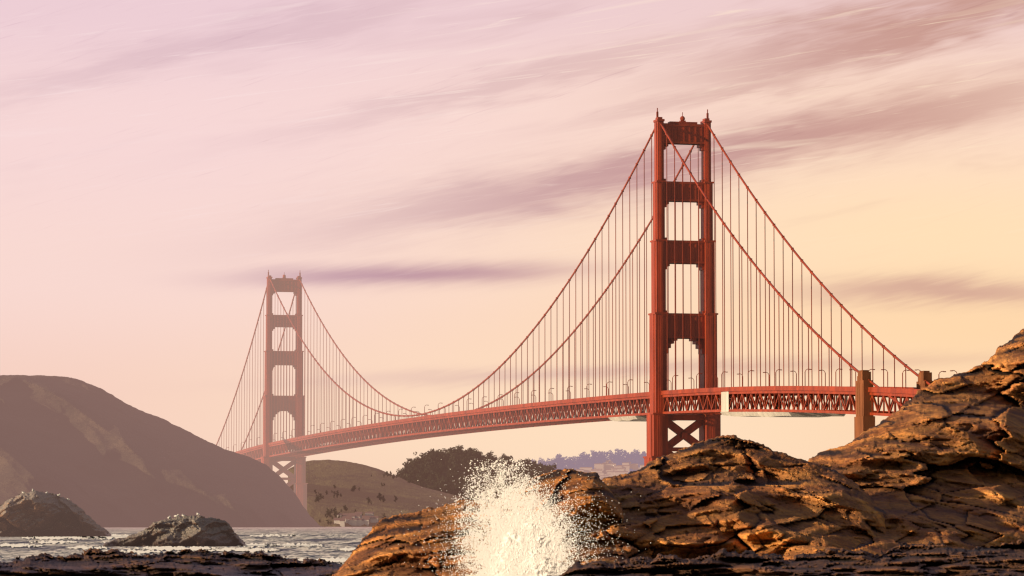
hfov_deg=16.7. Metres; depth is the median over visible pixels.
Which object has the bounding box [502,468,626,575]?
rock
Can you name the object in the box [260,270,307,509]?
bridge tower
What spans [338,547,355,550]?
sea foam
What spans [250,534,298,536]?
sea foam
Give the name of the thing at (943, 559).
ledge rock
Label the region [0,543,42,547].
sea foam
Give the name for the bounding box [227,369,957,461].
bridge deck truss
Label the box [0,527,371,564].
sea water
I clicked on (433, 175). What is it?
sky
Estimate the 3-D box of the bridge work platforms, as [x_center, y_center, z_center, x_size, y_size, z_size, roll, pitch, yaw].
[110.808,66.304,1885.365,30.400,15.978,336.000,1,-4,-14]
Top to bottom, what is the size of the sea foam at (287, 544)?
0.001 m
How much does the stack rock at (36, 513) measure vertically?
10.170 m
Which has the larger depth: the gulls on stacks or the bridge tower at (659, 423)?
the bridge tower at (659, 423)
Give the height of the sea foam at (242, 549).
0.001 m
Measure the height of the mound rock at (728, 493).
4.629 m
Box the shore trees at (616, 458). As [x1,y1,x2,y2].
[525,449,646,469]
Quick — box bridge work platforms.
[608,391,845,421]
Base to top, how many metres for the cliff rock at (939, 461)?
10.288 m
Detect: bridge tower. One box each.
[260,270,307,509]
[643,108,721,465]
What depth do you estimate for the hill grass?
3560.15 m
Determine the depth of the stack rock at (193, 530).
323.92 m
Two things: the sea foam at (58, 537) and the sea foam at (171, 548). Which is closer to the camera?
the sea foam at (171, 548)
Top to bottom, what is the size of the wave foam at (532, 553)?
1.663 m
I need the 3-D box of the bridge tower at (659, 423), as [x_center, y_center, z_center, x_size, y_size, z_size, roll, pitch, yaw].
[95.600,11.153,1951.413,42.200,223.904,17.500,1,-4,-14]
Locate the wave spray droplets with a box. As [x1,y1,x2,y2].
[398,458,650,575]
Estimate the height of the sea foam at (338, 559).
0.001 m
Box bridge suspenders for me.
[216,123,930,450]
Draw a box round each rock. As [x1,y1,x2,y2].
[0,491,110,536]
[0,548,341,575]
[103,515,246,546]
[332,497,503,575]
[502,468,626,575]
[560,539,1023,575]
[581,434,885,558]
[782,329,1023,559]
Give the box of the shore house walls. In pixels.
[334,459,643,526]
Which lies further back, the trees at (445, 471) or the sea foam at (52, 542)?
the trees at (445, 471)
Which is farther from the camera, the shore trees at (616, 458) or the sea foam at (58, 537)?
the shore trees at (616, 458)
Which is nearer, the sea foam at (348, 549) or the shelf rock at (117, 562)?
the shelf rock at (117, 562)
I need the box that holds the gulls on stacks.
[22,489,199,518]
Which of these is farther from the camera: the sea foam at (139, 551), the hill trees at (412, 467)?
the hill trees at (412, 467)
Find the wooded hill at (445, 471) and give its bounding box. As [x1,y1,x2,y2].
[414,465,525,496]
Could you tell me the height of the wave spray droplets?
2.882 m
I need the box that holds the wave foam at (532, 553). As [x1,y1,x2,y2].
[485,514,562,575]
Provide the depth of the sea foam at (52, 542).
408.85 m
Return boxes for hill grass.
[288,460,501,526]
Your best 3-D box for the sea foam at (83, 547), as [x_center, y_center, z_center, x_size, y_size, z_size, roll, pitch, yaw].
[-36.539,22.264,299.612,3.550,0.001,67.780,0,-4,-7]
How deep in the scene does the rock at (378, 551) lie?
83.37 m
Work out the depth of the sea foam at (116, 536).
583.57 m
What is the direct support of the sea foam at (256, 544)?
on the sea water
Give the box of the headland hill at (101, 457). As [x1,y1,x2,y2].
[0,375,323,526]
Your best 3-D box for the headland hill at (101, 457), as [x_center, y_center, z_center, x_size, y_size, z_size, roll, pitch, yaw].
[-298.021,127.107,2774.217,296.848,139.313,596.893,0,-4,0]
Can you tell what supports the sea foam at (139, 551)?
on the sea water
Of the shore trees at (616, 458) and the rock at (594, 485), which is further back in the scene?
the shore trees at (616, 458)
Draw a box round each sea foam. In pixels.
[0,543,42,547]
[22,536,105,539]
[29,540,76,543]
[67,545,106,549]
[78,534,128,539]
[103,549,164,554]
[129,546,219,550]
[208,547,278,551]
[238,543,275,546]
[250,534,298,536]
[273,542,321,546]
[298,557,347,562]
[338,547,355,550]
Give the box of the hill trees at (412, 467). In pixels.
[314,445,556,524]
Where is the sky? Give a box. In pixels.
[0,0,1023,482]
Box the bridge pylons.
[854,370,932,438]

